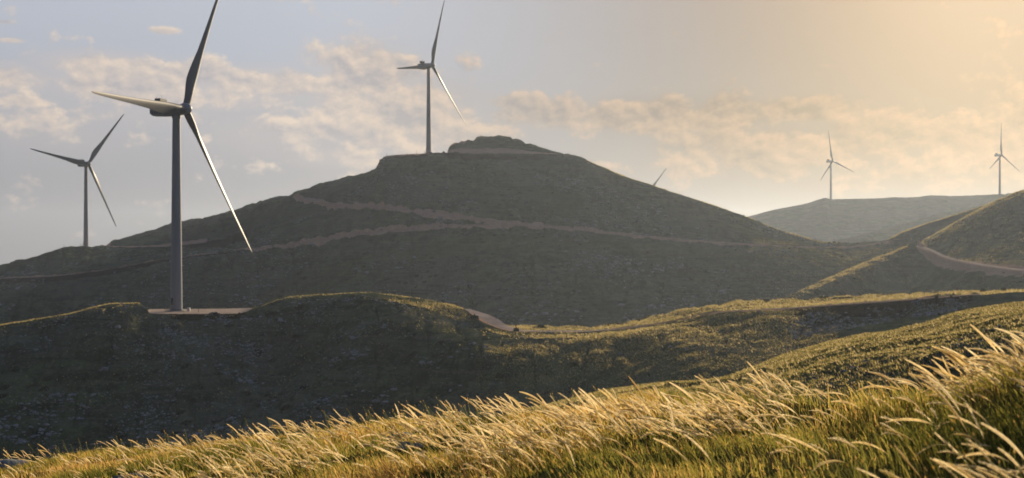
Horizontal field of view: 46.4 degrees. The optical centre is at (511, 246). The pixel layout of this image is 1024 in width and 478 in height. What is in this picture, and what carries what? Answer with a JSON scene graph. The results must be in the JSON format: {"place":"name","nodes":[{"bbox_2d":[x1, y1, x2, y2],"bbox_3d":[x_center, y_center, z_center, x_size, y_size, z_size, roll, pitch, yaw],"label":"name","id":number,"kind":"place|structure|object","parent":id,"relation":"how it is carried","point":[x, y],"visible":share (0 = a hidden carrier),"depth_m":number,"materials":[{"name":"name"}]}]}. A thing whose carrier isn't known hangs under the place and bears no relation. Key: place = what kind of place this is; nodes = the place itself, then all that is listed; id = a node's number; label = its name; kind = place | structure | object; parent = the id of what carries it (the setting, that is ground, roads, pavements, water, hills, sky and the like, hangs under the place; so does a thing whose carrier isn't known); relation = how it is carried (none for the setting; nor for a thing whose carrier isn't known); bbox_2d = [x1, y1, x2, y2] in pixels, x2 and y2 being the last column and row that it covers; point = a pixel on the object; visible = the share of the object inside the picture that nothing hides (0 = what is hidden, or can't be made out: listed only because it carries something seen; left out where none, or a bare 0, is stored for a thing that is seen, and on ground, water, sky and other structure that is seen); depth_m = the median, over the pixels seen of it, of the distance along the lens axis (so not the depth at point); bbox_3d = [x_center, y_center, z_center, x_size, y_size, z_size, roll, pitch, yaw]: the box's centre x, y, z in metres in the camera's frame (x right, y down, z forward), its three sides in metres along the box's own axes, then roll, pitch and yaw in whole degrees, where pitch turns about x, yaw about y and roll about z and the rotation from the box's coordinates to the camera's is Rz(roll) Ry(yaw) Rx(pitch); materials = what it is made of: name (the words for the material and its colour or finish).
{"place":"outdoors","nodes":[
{"label":"outdoors","id":0,"kind":"place"},
{"bbox_2d":[300,197,551,225],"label":"hillside track","id":1,"kind":"structure","parent":0,"point":[405,210],"depth_m":830.94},
{"bbox_2d":[0,135,881,327],"bbox_3d":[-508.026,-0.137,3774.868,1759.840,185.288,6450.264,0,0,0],"label":"great hill","id":2,"kind":"structure","parent":0,"point":[495,170],"depth_m":804.82,"materials":[{"name":"green plant"}]},
{"bbox_2d":[30,114,123,246],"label":"wind turbine","id":3,"kind":"object","parent":2,"relation":"on","point":[85,164],"visible":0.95,"depth_m":1002.14,"materials":[{"name":"paint"}]},
{"bbox_2d":[397,0,464,153],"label":"wind turbine","id":4,"kind":"object","parent":2,"relation":"on","point":[422,65],"visible":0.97,"depth_m":946.89,"materials":[{"name":"paint"}]},
{"bbox_2d":[0,137,881,318],"bbox_3d":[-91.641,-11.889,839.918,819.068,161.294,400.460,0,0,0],"label":"great hill tufts","id":5,"kind":"object","parent":2,"relation":"on","point":[464,236],"visible":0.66,"depth_m":826.94,"materials":[{"name":"green plant"}]},
{"bbox_2d":[0,155,1022,449],"bbox_3d":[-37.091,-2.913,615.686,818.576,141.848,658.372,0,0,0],"label":"scrub","id":6,"kind":"object","parent":2,"relation":"on","point":[528,273],"visible":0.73,"depth_m":749.43,"materials":[{"name":"green plant"}]},
{"bbox_2d":[0,155,1023,456],"bbox_3d":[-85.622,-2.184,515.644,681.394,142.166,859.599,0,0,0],"label":"scattered rocks","id":7,"kind":"object","parent":2,"relation":"on","point":[354,351],"visible":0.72,"depth_m":388.18,"materials":[{"name":"stone"}]},
{"bbox_2d":[589,161,835,243],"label":"ridge grass tufts","id":8,"kind":"object","parent":2,"relation":"on","point":[708,203],"visible":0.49,"depth_m":938.63,"materials":[{"name":"green plant"}]},
{"bbox_2d":[15,224,909,277],"bbox_3d":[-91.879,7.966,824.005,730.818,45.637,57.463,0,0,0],"label":"dirt track","id":9,"kind":"structure","parent":0,"point":[499,224],"depth_m":814.38,"materials":[{"name":"brown soil"}]},
{"bbox_2d":[0,289,1023,461],"bbox_3d":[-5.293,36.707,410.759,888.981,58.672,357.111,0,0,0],"label":"hillside","id":10,"kind":"structure","parent":0,"point":[377,374],"depth_m":337.11,"materials":[{"name":"green plant"}]},
{"bbox_2d":[0,302,133,325],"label":"ridge grass tufts","id":11,"kind":"object","parent":10,"relation":"on","point":[61,315],"visible":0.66,"depth_m":401.47,"materials":[{"name":"green plant"}]},
{"bbox_2d":[149,308,250,313],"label":"gravel pad","id":12,"kind":"object","parent":10,"relation":"on","point":[207,311],"visible":0.87,"depth_m":410.23,"materials":[{"name":"grey gravel"}]},
{"bbox_2d":[91,0,251,311],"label":"wind turbine","id":13,"kind":"object","parent":12,"relation":"on","point":[159,107],"visible":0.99,"depth_m":411.87,"materials":[{"name":"paint"}]},
{"bbox_2d":[470,314,478,319],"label":"bush","id":14,"kind":"object","parent":10,"relation":"on","point":[474,316],"visible":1,"depth_m":367.15,"materials":[{"name":"green plant"}]},
{"bbox_2d":[494,372,503,377],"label":"bush","id":15,"kind":"object","parent":10,"relation":"on","point":[498,375],"visible":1,"depth_m":311.03,"materials":[{"name":"green plant"}]},
{"bbox_2d":[0,288,1021,413],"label":"hill grass tufts","id":16,"kind":"object","parent":10,"relation":"on","point":[764,303],"visible":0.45,"depth_m":360.69,"materials":[{"name":"green plant"}]},
{"bbox_2d":[569,362,577,366],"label":"bush","id":17,"kind":"object","parent":10,"relation":"on","point":[573,364],"visible":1,"depth_m":310.54,"materials":[{"name":"green plant"}]},
{"bbox_2d":[476,303,837,415],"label":"hill grass tufts","id":18,"kind":"object","parent":10,"relation":"on","point":[690,349],"visible":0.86,"depth_m":307.58,"materials":[{"name":"green plant"}]},
{"bbox_2d":[379,289,1023,395],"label":"hill grass tufts","id":19,"kind":"object","parent":10,"relation":"on","point":[895,297],"visible":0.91,"depth_m":336.09,"materials":[{"name":"green plant"}]},
{"bbox_2d":[0,324,1023,477],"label":"feather grass","id":20,"kind":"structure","parent":0,"point":[701,410],"depth_m":10.01,"materials":[{"name":"beige plant"}]},
{"bbox_2d":[0,351,1023,477],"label":"foreground slope","id":21,"kind":"structure","parent":0,"point":[545,474],"depth_m":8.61,"materials":[{"name":"green plant"}]},
{"bbox_2d":[0,459,25,469],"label":"boulder","id":22,"kind":"object","parent":21,"relation":"on","point":[7,462],"visible":0.37,"depth_m":18.80,"materials":[{"name":"stone"}]},
{"bbox_2d":[113,473,148,477],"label":"boulder","id":23,"kind":"object","parent":21,"relation":"on","point":[141,476],"visible":0.54,"depth_m":12.98,"materials":[{"name":"stone"}]},
{"bbox_2d":[387,431,412,441],"bbox_3d":[-1.137,1.962,12.210,0.298,0.152,0.233,0,0,30],"label":"boulder","id":24,"kind":"object","parent":21,"relation":"on","point":[399,437],"visible":0.1,"depth_m":12.17,"materials":[{"name":"stone"}]},
{"bbox_2d":[398,441,422,448],"bbox_3d":[-0.954,1.919,11.289,0.264,0.156,0.269,0,0,0],"label":"boulder","id":25,"kind":"object","parent":21,"relation":"on","point":[415,444],"visible":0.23,"depth_m":11.26,"materials":[{"name":"stone"}]},
{"bbox_2d":[0,350,1023,477],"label":"seed heads","id":26,"kind":"object","parent":21,"relation":"on","point":[706,449],"visible":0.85,"depth_m":9.23,"materials":[{"name":"beige plant"}]},
{"bbox_2d":[0,0,1023,264],"label":"sky","id":27,"kind":"structure","parent":0,"point":[739,101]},
{"bbox_2d":[465,294,977,331],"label":"gravel road","id":28,"kind":"structure","parent":0,"point":[489,319],"depth_m":364.69,"materials":[{"name":"grey gravel"}]},
{"bbox_2d":[486,301,1023,416],"bbox_3d":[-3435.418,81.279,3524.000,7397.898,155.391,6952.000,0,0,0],"label":"grassy knoll","id":29,"kind":"structure","parent":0,"point":[925,361],"depth_m":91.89,"materials":[{"name":"green plant"}]},
{"bbox_2d":[748,193,1011,241],"bbox_3d":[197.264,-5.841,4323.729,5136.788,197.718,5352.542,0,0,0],"label":"ridge","id":30,"kind":"structure","parent":0,"point":[827,220],"depth_m":1985.23,"materials":[{"name":"green plant"}]},
{"bbox_2d":[821,130,852,198],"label":"wind turbine","id":31,"kind":"object","parent":30,"relation":"on","point":[830,162],"visible":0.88,"depth_m":2178.15,"materials":[{"name":"paint"}]},
{"bbox_2d":[990,124,1019,194],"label":"wind turbine","id":32,"kind":"object","parent":30,"relation":"on","point":[998,155],"visible":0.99,"depth_m":2105.46,"materials":[{"name":"paint"}]},
{"bbox_2d":[783,241,1023,299],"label":"valley spur","id":33,"kind":"structure","parent":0,"point":[844,285],"depth_m":642.20,"materials":[{"name":"green plant"}]},
{"bbox_2d":[791,245,908,295],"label":"ridge grass tufts","id":34,"kind":"object","parent":33,"relation":"on","point":[831,278],"visible":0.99,"depth_m":675.20,"materials":[{"name":"green plant"}]},
{"bbox_2d":[835,202,990,242],"bbox_3d":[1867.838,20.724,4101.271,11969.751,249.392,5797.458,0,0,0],"label":"spur","id":35,"kind":"structure","parent":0,"point":[884,234],"depth_m":1630.18,"materials":[{"name":"green plant"}]},
{"bbox_2d":[870,206,981,258],"bbox_3d":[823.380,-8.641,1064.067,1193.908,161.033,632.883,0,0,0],"label":"saddle hill","id":36,"kind":"structure","parent":0,"point":[920,233],"depth_m":838.00,"materials":[{"name":"green plant"}]},
{"bbox_2d":[890,201,993,238],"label":"ridge grass tufts","id":37,"kind":"object","parent":36,"relation":"on","point":[926,223],"visible":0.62,"depth_m":863.58,"materials":[{"name":"green plant"}]},
{"bbox_2d":[916,246,1022,269],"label":"saddle road","id":38,"kind":"structure","parent":0,"point":[940,254],"depth_m":645.33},
{"bbox_2d":[924,190,1023,269],"bbox_3d":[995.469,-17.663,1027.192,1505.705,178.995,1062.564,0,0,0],"label":"hillside","id":39,"kind":"structure","parent":0,"point":[994,225],"depth_m":701.80,"materials":[{"name":"green plant"}]},
{"bbox_2d":[750,193,1023,299],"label":"slope grass tufts","id":40,"kind":"object","parent":39,"relation":"on","point":[906,260],"visible":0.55,"depth_m":690.31,"materials":[{"name":"green plant"}]},
{"bbox_2d":[921,189,1023,245],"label":"ridge grass tufts","id":41,"kind":"object","parent":39,"relation":"on","point":[974,214],"visible":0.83,"depth_m":770.06,"materials":[{"name":"green plant"}]}
]}

